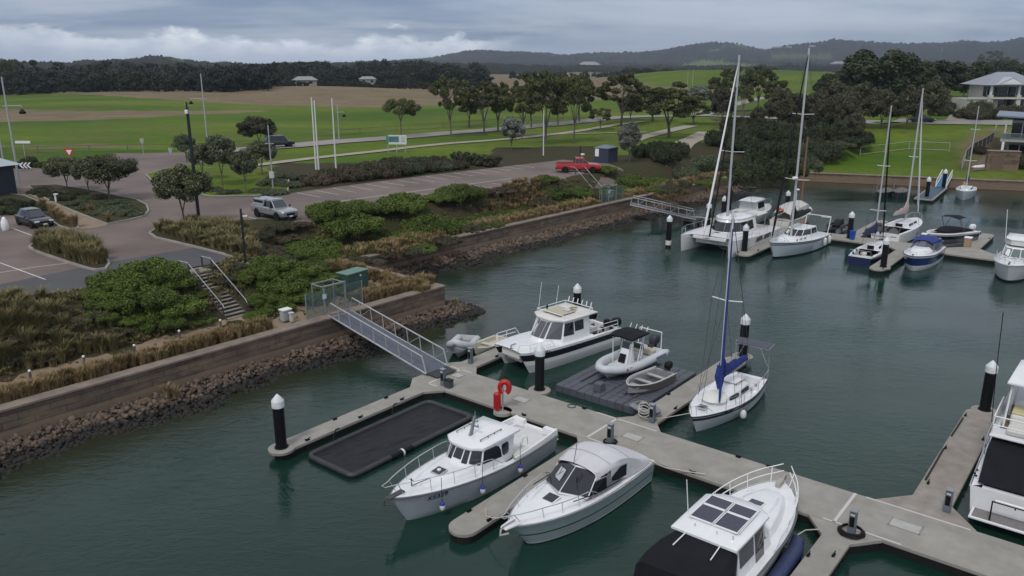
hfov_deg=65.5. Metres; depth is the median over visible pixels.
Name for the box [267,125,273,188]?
utility pole
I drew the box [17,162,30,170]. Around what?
chevron sign
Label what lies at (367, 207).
green shrub
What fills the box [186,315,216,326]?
green shrub
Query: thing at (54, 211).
tussock grass
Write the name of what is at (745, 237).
mooring pile
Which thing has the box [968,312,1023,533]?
flybridge cruiser
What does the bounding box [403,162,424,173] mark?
grey green shrub
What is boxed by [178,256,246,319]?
steps
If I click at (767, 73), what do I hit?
gum tree
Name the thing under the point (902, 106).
bushy tree
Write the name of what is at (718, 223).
saloon window
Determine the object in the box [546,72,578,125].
gum tree
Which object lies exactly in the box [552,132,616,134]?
narrow path
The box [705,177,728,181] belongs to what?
green shrub
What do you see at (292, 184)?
grey green shrub
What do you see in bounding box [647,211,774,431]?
sailing boat
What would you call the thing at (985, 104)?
olive shrub
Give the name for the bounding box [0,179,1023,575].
water
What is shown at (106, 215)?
tussock grass
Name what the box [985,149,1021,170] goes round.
terrace wall
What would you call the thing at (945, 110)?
olive shrub
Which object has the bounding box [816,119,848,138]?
dark shrub
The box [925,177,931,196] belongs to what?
mooring pile
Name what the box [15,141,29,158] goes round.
road sign
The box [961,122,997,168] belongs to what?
fence
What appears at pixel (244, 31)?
sky
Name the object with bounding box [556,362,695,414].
modular float dock
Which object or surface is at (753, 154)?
dark shrub
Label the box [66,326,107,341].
brown shrub
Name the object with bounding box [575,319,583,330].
side window
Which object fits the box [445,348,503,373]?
finger pontoon
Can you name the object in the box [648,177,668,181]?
green shrub
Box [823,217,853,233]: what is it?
boat lift
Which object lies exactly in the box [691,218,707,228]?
black tender
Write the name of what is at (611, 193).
meter cabinet
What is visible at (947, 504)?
power pedestal
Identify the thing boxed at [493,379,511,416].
safety station
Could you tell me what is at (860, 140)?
dark shrub
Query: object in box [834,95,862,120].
bushy tree
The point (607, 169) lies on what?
green shrub
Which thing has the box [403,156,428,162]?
grey green shrub
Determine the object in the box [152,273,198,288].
green shrub
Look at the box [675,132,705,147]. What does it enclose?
stony path
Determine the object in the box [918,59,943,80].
dense tree
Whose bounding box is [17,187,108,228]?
gravel path strip
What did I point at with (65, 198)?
dark shrub
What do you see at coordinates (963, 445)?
finger pontoon
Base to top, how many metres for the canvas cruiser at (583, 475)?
3.553 m
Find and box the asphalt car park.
[0,152,623,288]
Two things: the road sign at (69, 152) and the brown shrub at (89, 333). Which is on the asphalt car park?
the road sign at (69, 152)
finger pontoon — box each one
[275,379,443,459]
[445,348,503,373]
[449,436,591,544]
[617,356,745,431]
[736,232,782,259]
[790,515,881,575]
[843,220,887,237]
[869,246,905,274]
[876,409,996,530]
[950,233,993,252]
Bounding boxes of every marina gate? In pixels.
[305,279,362,319]
[599,184,622,203]
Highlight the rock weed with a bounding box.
[155,217,601,398]
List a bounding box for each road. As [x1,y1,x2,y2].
[187,115,1012,152]
[690,97,770,115]
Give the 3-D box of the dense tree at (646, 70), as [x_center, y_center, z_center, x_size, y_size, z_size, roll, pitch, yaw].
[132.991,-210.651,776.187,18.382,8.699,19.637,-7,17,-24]
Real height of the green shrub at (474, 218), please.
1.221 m
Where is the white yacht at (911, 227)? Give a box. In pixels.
[871,88,923,241]
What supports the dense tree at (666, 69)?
on the ground at (80, 122)
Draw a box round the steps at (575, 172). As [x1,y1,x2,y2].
[568,166,601,188]
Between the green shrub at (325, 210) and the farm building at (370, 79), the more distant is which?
the farm building at (370, 79)
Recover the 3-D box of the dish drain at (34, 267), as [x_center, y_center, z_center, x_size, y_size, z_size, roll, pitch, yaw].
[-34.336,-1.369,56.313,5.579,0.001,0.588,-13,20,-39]
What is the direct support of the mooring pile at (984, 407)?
in the water
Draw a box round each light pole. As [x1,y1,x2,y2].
[0,140,3,158]
[1,77,25,185]
[189,74,207,138]
[337,104,345,138]
[543,110,543,155]
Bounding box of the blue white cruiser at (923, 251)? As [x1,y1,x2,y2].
[903,233,946,270]
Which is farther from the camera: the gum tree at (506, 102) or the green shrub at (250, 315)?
the gum tree at (506, 102)
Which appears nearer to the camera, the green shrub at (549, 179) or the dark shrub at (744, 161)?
the green shrub at (549, 179)
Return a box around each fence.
[0,139,263,154]
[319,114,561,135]
[860,141,950,153]
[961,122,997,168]
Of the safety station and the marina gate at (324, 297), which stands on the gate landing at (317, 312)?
the marina gate at (324, 297)
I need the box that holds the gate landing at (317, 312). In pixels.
[243,280,397,328]
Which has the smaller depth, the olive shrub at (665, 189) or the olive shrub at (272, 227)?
the olive shrub at (272, 227)
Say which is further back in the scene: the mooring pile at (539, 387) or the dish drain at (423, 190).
the dish drain at (423, 190)
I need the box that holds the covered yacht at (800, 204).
[770,137,812,227]
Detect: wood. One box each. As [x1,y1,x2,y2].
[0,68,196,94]
[193,63,279,91]
[272,59,494,87]
[509,71,840,78]
[812,66,1023,95]
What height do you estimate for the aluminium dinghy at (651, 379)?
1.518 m
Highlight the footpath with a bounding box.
[258,121,645,165]
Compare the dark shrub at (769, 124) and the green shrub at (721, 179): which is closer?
the green shrub at (721, 179)
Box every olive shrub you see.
[3,350,41,365]
[17,323,61,337]
[19,156,37,161]
[78,308,115,318]
[100,326,134,337]
[211,275,236,283]
[226,262,248,270]
[255,231,275,240]
[258,248,285,256]
[259,224,286,233]
[275,221,300,232]
[279,254,297,262]
[315,167,350,181]
[336,163,360,168]
[346,255,372,263]
[351,165,382,180]
[377,156,410,164]
[382,162,413,177]
[403,247,429,256]
[415,160,441,173]
[423,155,450,161]
[435,236,463,245]
[444,159,470,169]
[462,224,485,232]
[520,206,533,212]
[529,197,557,207]
[546,183,567,191]
[592,192,606,199]
[653,184,681,193]
[665,179,692,187]
[821,140,857,149]
[927,104,954,115]
[945,101,956,108]
[956,104,989,119]
[966,100,994,108]
[972,145,989,153]
[998,103,1023,118]
[1019,154,1023,167]
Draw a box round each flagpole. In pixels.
[311,97,316,169]
[314,100,319,169]
[331,98,336,167]
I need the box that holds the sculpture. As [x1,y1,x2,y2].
[0,217,8,230]
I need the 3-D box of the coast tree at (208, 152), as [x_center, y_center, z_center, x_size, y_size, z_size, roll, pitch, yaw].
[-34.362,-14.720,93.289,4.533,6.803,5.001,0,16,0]
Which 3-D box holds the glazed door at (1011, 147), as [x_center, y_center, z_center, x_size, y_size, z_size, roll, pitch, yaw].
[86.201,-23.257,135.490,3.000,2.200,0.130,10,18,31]
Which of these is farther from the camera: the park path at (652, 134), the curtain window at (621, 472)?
the park path at (652, 134)
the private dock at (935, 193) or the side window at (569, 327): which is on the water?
the private dock at (935, 193)
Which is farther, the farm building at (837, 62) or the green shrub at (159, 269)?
the farm building at (837, 62)
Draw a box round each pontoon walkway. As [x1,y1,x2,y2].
[412,365,1023,575]
[683,216,995,264]
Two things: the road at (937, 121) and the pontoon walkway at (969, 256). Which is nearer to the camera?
the pontoon walkway at (969, 256)
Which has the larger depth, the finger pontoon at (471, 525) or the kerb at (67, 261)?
the kerb at (67, 261)
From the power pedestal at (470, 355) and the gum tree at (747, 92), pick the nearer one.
the power pedestal at (470, 355)
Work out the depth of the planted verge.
68.76 m
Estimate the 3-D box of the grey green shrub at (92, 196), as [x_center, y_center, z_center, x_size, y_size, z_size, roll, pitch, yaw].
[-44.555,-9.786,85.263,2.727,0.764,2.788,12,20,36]
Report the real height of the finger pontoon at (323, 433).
0.993 m
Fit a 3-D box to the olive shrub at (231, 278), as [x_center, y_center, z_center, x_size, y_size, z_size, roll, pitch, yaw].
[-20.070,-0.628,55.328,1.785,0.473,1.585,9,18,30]
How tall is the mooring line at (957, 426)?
0.109 m
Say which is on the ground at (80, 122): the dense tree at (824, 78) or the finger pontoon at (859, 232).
the dense tree at (824, 78)
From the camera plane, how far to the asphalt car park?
85.15 m
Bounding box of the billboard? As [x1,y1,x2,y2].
[386,135,406,151]
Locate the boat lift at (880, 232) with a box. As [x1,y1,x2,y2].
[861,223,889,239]
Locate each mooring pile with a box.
[268,394,294,455]
[528,344,550,395]
[573,283,581,306]
[665,215,672,247]
[706,203,711,224]
[721,196,725,212]
[732,314,752,361]
[740,224,750,251]
[785,190,790,202]
[843,211,855,238]
[876,237,890,269]
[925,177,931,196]
[941,169,947,187]
[971,360,998,414]
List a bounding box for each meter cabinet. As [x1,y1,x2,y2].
[278,307,291,321]
[606,190,613,197]
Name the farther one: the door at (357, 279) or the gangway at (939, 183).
the gangway at (939, 183)
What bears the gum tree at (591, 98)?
on the ground at (80, 122)
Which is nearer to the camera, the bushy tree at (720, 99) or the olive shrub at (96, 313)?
the olive shrub at (96, 313)
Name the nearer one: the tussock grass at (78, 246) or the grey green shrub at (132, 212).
the tussock grass at (78, 246)
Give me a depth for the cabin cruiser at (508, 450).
35.41 m
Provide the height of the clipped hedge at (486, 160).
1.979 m
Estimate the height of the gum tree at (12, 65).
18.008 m
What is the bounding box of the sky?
[0,0,1023,63]
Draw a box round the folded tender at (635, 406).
[629,400,660,415]
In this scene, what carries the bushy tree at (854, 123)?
on the ground at (80, 122)
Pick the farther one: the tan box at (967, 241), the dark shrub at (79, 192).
the dark shrub at (79, 192)
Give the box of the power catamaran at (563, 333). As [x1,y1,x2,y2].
[473,282,620,372]
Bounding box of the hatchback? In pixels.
[14,207,53,228]
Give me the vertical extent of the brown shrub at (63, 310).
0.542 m
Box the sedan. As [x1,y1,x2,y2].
[908,114,935,122]
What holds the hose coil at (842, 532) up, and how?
on the pontoon walkway at (944, 546)
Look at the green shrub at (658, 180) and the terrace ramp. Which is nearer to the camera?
the green shrub at (658, 180)
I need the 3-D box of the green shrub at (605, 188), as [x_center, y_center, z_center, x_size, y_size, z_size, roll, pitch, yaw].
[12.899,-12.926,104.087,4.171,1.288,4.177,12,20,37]
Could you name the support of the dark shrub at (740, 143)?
on the ground at (80, 122)
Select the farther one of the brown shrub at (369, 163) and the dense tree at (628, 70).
the dense tree at (628, 70)
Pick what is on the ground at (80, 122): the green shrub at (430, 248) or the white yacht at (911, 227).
the green shrub at (430, 248)
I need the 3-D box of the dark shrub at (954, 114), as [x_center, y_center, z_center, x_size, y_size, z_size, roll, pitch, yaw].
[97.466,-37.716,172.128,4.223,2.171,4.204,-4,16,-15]
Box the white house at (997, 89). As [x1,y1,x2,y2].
[951,72,1023,108]
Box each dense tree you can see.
[620,67,638,72]
[638,67,656,72]
[658,68,675,71]
[817,73,834,91]
[833,65,866,94]
[835,48,925,91]
[882,69,932,94]
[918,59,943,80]
[919,60,977,91]
[953,60,994,96]
[985,60,1005,69]
[998,60,1023,74]
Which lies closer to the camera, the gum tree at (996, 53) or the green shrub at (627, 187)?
the green shrub at (627, 187)
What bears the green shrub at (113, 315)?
on the ground at (80, 122)
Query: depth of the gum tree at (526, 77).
175.36 m
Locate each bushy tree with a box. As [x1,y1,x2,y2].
[235,116,277,139]
[619,96,643,119]
[709,87,734,118]
[750,106,766,121]
[763,86,790,121]
[776,92,812,123]
[807,89,826,114]
[816,94,847,123]
[819,78,852,100]
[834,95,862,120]
[841,112,865,135]
[846,81,880,116]
[867,88,898,128]
[889,85,925,128]
[918,77,951,117]
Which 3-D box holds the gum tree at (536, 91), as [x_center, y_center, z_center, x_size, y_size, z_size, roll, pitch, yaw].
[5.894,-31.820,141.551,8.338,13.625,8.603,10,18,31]
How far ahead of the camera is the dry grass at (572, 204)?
87.03 m
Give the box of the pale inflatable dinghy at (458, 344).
[446,334,480,357]
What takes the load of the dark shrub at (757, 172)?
on the ground at (80, 122)
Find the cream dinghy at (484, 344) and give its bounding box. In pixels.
[473,334,505,354]
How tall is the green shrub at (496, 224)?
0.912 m
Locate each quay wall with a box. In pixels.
[0,266,445,440]
[343,176,731,269]
[798,172,1023,190]
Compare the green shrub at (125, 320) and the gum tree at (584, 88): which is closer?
the green shrub at (125, 320)
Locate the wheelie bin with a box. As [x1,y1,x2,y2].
[850,230,855,239]
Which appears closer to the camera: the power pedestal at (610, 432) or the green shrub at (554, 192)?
the power pedestal at (610, 432)
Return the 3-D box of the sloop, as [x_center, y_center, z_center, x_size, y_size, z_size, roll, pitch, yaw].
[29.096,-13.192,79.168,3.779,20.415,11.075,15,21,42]
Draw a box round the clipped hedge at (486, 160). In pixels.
[449,151,502,166]
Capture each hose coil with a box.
[603,438,617,444]
[638,402,649,416]
[837,523,865,539]
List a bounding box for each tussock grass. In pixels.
[0,284,65,367]
[15,309,127,369]
[28,224,108,263]
[37,197,79,225]
[83,204,110,221]
[150,214,263,255]
[366,173,716,257]
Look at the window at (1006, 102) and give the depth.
194.55 m
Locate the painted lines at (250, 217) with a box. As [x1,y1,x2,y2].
[0,165,533,278]
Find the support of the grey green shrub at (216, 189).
on the lawn bed at (232, 179)
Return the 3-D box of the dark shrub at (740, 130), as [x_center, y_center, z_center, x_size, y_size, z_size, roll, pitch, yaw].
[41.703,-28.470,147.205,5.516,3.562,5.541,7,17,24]
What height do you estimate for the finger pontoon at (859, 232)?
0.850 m
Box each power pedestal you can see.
[440,367,445,385]
[467,347,472,363]
[606,422,614,442]
[648,402,655,423]
[847,507,858,533]
[942,487,954,513]
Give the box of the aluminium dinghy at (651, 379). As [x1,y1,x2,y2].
[626,361,676,394]
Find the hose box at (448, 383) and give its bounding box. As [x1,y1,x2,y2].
[444,378,453,388]
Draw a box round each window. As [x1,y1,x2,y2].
[483,446,501,463]
[502,441,508,454]
[564,322,573,336]
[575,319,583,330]
[612,464,626,480]
[714,221,720,230]
[718,222,725,231]
[723,223,730,231]
[730,222,740,231]
[739,537,753,568]
[741,221,747,231]
[748,219,753,229]
[982,86,997,95]
[984,87,1015,96]
[997,99,1013,107]
[1009,99,1023,107]
[1010,87,1023,96]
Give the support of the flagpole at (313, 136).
on the ground at (80, 122)
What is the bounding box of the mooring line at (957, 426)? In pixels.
[951,417,963,436]
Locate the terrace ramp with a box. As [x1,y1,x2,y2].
[971,154,985,170]
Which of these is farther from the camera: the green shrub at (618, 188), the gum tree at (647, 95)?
the gum tree at (647, 95)
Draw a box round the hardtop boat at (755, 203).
[739,196,771,223]
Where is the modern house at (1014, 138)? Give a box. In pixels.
[996,111,1023,151]
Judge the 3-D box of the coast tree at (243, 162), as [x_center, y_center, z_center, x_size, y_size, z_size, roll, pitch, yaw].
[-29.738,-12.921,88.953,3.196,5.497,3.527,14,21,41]
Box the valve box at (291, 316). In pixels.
[288,312,293,321]
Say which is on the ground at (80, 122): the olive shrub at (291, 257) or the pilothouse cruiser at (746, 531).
the olive shrub at (291, 257)
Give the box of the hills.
[0,37,1023,75]
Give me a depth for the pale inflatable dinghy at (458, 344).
51.93 m
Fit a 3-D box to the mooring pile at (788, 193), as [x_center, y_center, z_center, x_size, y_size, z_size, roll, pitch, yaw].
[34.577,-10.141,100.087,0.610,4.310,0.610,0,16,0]
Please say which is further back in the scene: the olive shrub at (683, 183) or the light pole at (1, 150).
the light pole at (1, 150)
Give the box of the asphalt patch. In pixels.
[0,248,240,293]
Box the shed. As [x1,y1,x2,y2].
[594,145,617,162]
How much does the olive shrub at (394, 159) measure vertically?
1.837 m
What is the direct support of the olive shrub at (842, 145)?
on the ground at (80, 122)
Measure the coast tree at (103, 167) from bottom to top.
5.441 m
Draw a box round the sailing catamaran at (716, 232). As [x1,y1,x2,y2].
[681,55,781,257]
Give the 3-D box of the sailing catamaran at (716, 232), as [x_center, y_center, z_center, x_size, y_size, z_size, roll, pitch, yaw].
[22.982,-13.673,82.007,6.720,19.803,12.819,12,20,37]
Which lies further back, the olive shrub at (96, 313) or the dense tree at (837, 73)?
the dense tree at (837, 73)
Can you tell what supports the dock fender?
hanging from the finger pontoon at (831, 549)
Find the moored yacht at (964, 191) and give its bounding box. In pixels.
[955,106,979,199]
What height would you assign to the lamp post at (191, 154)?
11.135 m
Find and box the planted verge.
[151,219,290,259]
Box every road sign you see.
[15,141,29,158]
[64,149,73,156]
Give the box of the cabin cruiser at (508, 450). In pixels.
[382,412,558,519]
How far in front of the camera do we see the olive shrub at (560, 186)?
96.69 m
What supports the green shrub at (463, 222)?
on the ground at (80, 122)
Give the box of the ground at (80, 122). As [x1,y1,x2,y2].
[0,70,1023,384]
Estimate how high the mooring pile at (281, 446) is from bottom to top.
4.310 m
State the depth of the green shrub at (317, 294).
56.39 m
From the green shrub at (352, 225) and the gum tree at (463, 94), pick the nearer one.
the green shrub at (352, 225)
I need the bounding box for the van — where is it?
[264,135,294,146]
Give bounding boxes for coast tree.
[42,156,81,189]
[68,159,88,191]
[70,153,138,199]
[151,163,213,217]
[171,133,196,161]
[185,144,212,170]
[196,133,236,185]
[228,148,257,191]
[246,139,277,174]
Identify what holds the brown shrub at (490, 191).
on the ground at (80, 122)
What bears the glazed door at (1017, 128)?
in the modern house at (1014, 138)
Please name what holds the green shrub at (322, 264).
on the ground at (80, 122)
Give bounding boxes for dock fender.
[767,529,818,575]
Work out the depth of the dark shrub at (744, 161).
130.85 m
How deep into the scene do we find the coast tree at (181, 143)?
115.91 m
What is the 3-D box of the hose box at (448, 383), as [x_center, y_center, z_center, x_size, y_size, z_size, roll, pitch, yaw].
[-3.643,5.509,45.986,0.460,0.485,0.390,12,20,37]
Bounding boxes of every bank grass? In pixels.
[0,178,615,374]
[3,287,366,380]
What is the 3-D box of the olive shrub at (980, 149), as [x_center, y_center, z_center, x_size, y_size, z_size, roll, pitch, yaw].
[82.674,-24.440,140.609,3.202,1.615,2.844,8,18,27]
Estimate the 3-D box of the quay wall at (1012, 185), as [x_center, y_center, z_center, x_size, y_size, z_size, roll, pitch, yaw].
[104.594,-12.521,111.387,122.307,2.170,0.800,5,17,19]
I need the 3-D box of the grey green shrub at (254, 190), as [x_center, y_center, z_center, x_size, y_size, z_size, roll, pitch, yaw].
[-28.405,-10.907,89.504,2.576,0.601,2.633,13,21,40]
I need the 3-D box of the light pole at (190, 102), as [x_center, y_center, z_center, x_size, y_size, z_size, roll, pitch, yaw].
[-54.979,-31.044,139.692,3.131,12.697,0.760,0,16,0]
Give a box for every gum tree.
[0,59,20,72]
[382,98,421,134]
[428,75,470,136]
[454,87,483,127]
[463,79,504,134]
[478,81,516,131]
[498,86,544,137]
[510,71,549,126]
[524,70,571,144]
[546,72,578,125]
[555,73,592,142]
[570,73,595,120]
[588,107,611,130]
[593,72,646,125]
[636,85,670,121]
[641,81,706,137]
[690,102,711,123]
[707,71,731,115]
[722,66,755,112]
[733,84,754,114]
[746,65,776,105]
[764,76,791,98]
[977,50,1008,60]
[1005,57,1018,61]
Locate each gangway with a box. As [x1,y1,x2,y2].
[328,297,456,377]
[630,195,697,219]
[935,169,952,187]
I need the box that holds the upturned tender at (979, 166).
[972,165,984,167]
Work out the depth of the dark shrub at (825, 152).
134.50 m
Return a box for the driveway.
[946,114,966,120]
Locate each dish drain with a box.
[0,263,68,272]
[341,178,512,201]
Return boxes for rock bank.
[0,300,485,478]
[387,184,760,276]
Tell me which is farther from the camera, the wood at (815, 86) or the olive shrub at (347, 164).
the wood at (815, 86)
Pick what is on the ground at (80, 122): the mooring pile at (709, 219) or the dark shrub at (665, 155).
the dark shrub at (665, 155)
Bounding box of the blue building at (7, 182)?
[0,158,19,194]
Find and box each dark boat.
[876,183,892,197]
[892,183,907,197]
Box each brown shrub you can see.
[0,331,36,344]
[33,304,76,320]
[33,352,56,365]
[45,342,76,352]
[48,314,92,328]
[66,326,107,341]
[266,245,286,250]
[274,235,295,243]
[285,232,308,239]
[290,221,311,227]
[300,171,337,186]
[336,166,366,182]
[359,160,380,165]
[369,259,386,264]
[370,163,397,178]
[379,252,397,258]
[480,188,496,194]
[489,187,516,193]
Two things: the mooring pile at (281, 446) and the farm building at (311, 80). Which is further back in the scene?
the farm building at (311, 80)
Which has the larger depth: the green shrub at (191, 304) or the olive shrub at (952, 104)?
the olive shrub at (952, 104)
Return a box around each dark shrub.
[0,198,15,205]
[0,205,21,215]
[13,199,35,207]
[20,160,34,166]
[25,188,49,194]
[33,161,45,167]
[34,203,48,210]
[36,191,63,197]
[49,194,76,201]
[63,190,89,195]
[631,141,656,158]
[647,140,668,148]
[649,146,682,162]
[664,141,689,154]
[704,128,731,145]
[705,159,729,175]
[719,115,750,131]
[720,157,752,164]
[725,125,751,137]
[726,133,759,151]
[726,160,766,182]
[741,118,770,127]
[742,143,770,161]
[746,123,773,139]
[752,157,789,182]
[757,119,780,129]
[768,137,807,159]
[781,155,809,176]
[793,125,825,141]
[801,136,825,142]
[804,141,842,161]
[806,113,818,127]
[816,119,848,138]
[830,134,875,144]
[849,131,874,137]
[952,110,965,117]
[984,107,1003,119]
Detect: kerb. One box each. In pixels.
[10,193,79,229]
[28,184,149,224]
[28,243,110,270]
[145,165,289,196]
[148,219,247,257]
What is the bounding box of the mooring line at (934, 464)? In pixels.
[925,448,943,479]
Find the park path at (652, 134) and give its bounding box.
[640,125,694,140]
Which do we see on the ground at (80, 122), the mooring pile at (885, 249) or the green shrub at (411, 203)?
the green shrub at (411, 203)
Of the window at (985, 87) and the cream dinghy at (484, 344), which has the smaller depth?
the cream dinghy at (484, 344)
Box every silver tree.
[500,116,525,149]
[617,121,641,162]
[682,85,711,100]
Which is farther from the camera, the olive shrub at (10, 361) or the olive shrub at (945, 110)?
the olive shrub at (945, 110)
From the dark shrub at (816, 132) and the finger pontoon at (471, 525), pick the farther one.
the dark shrub at (816, 132)
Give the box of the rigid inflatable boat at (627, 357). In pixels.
[595,323,669,378]
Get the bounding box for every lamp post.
[184,102,199,216]
[239,208,248,263]
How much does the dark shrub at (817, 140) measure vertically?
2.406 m
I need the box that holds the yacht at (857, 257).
[848,106,891,266]
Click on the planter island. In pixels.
(60, 255)
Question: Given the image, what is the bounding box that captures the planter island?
[31,245,107,267]
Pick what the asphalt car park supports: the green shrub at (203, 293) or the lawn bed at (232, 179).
the lawn bed at (232, 179)
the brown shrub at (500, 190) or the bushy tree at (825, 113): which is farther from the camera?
the bushy tree at (825, 113)
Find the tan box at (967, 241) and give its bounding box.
[963,236,972,246]
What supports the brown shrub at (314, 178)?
on the ground at (80, 122)
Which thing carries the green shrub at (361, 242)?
on the ground at (80, 122)
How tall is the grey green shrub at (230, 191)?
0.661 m
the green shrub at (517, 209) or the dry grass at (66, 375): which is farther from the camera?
the green shrub at (517, 209)
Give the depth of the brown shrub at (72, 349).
45.52 m
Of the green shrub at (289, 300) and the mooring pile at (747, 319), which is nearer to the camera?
the mooring pile at (747, 319)
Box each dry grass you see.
[0,315,273,403]
[324,257,435,303]
[337,170,725,258]
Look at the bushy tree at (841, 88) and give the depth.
177.62 m
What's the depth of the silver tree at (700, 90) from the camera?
268.20 m
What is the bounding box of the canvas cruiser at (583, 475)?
[485,441,704,543]
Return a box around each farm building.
[293,76,317,85]
[359,76,375,84]
[579,62,600,65]
[830,61,843,64]
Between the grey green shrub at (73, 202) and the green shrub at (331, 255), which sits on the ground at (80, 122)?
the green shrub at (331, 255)
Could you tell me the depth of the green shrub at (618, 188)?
102.40 m
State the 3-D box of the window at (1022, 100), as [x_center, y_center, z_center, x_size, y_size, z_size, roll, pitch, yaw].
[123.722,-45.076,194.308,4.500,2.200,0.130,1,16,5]
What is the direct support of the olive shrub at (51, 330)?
on the ground at (80, 122)
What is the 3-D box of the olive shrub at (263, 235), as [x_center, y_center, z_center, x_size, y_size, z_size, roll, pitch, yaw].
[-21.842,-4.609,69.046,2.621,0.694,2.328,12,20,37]
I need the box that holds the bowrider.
[926,215,980,243]
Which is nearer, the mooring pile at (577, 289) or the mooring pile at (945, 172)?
the mooring pile at (577, 289)
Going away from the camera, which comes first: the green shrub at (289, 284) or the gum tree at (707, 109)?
the green shrub at (289, 284)
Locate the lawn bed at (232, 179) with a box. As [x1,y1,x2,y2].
[147,165,287,196]
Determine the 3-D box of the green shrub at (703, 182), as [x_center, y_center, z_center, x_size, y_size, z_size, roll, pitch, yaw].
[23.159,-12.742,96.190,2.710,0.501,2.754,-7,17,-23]
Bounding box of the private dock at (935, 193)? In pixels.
[914,186,947,202]
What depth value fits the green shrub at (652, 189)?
89.64 m
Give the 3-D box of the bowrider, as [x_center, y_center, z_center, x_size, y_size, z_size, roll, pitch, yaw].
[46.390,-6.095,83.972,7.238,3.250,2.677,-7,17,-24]
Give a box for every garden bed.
[0,194,76,227]
[30,184,146,222]
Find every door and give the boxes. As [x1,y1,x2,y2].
[353,273,362,287]
[599,149,605,162]
[755,526,763,562]
[973,99,994,108]
[1009,144,1023,151]
[1011,123,1023,137]
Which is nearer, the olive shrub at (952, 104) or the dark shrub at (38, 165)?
the dark shrub at (38, 165)
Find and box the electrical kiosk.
[336,267,368,291]
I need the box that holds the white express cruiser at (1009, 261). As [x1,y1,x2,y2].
[994,209,1023,281]
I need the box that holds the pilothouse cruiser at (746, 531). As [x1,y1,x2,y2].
[633,463,798,575]
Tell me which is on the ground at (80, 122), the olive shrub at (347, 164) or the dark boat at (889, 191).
the olive shrub at (347, 164)
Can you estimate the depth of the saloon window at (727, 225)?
82.25 m
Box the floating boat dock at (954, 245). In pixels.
[911,242,963,247]
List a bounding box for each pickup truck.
[251,196,297,220]
[555,156,600,172]
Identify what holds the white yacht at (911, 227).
on the water
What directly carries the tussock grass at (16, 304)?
on the ground at (80, 122)
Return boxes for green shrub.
[37,186,53,189]
[61,199,89,205]
[76,202,107,210]
[78,285,121,299]
[79,310,120,324]
[81,193,107,199]
[81,293,132,310]
[84,266,152,291]
[88,206,122,215]
[104,199,130,204]
[109,204,136,208]
[111,283,181,314]
[113,311,147,326]
[116,208,145,216]
[116,256,190,284]
[132,315,187,332]
[144,295,207,320]
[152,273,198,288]
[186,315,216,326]
[192,291,209,297]
[201,186,223,192]
[216,189,243,194]
[233,267,250,272]
[235,267,279,283]
[242,255,295,275]
[242,311,270,319]
[243,291,287,306]
[247,188,265,193]
[252,271,308,295]
[255,178,287,185]
[255,302,297,315]
[260,188,290,195]
[263,294,300,305]
[265,173,295,178]
[277,261,321,278]
[278,181,305,187]
[282,238,320,247]
[284,245,314,259]
[289,282,332,303]
[291,174,304,179]
[291,236,343,255]
[297,256,332,263]
[304,200,360,221]
[306,272,339,283]
[315,211,385,239]
[315,259,343,271]
[316,245,342,258]
[327,281,350,292]
[335,246,365,259]
[342,199,380,213]
[344,241,389,253]
[368,231,401,240]
[375,191,428,213]
[375,204,399,213]
[392,228,431,241]
[398,213,458,232]
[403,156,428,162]
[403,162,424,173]
[408,243,437,253]
[422,192,457,203]
[431,215,473,235]
[432,160,453,171]
[434,183,487,202]
[459,216,491,224]
[473,210,502,218]
[479,219,505,228]
[495,210,515,218]
[507,206,532,211]
[532,175,560,184]
[539,186,574,199]
[557,197,586,205]
[569,187,595,197]
[596,165,618,173]
[598,186,630,198]
[600,184,627,191]
[615,173,650,186]
[617,184,638,190]
[644,186,664,193]
[648,177,662,184]
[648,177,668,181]
[671,164,699,178]
[688,154,719,170]
[693,180,715,184]
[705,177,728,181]
[800,156,824,172]
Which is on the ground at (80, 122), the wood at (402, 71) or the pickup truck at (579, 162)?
the wood at (402, 71)
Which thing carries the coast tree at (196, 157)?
on the lawn bed at (232, 179)
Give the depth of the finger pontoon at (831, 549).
30.92 m
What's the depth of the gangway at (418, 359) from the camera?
50.68 m
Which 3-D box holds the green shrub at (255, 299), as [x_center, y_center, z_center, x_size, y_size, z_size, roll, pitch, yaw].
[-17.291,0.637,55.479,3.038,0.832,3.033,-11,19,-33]
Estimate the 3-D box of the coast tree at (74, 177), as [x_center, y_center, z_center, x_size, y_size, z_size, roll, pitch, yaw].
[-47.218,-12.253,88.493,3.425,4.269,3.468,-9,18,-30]
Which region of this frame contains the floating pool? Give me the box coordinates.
[308,400,471,477]
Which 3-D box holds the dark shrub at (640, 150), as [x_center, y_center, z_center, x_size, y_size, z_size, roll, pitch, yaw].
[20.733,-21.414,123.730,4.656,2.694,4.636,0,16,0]
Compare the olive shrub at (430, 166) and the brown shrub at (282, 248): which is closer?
the brown shrub at (282, 248)

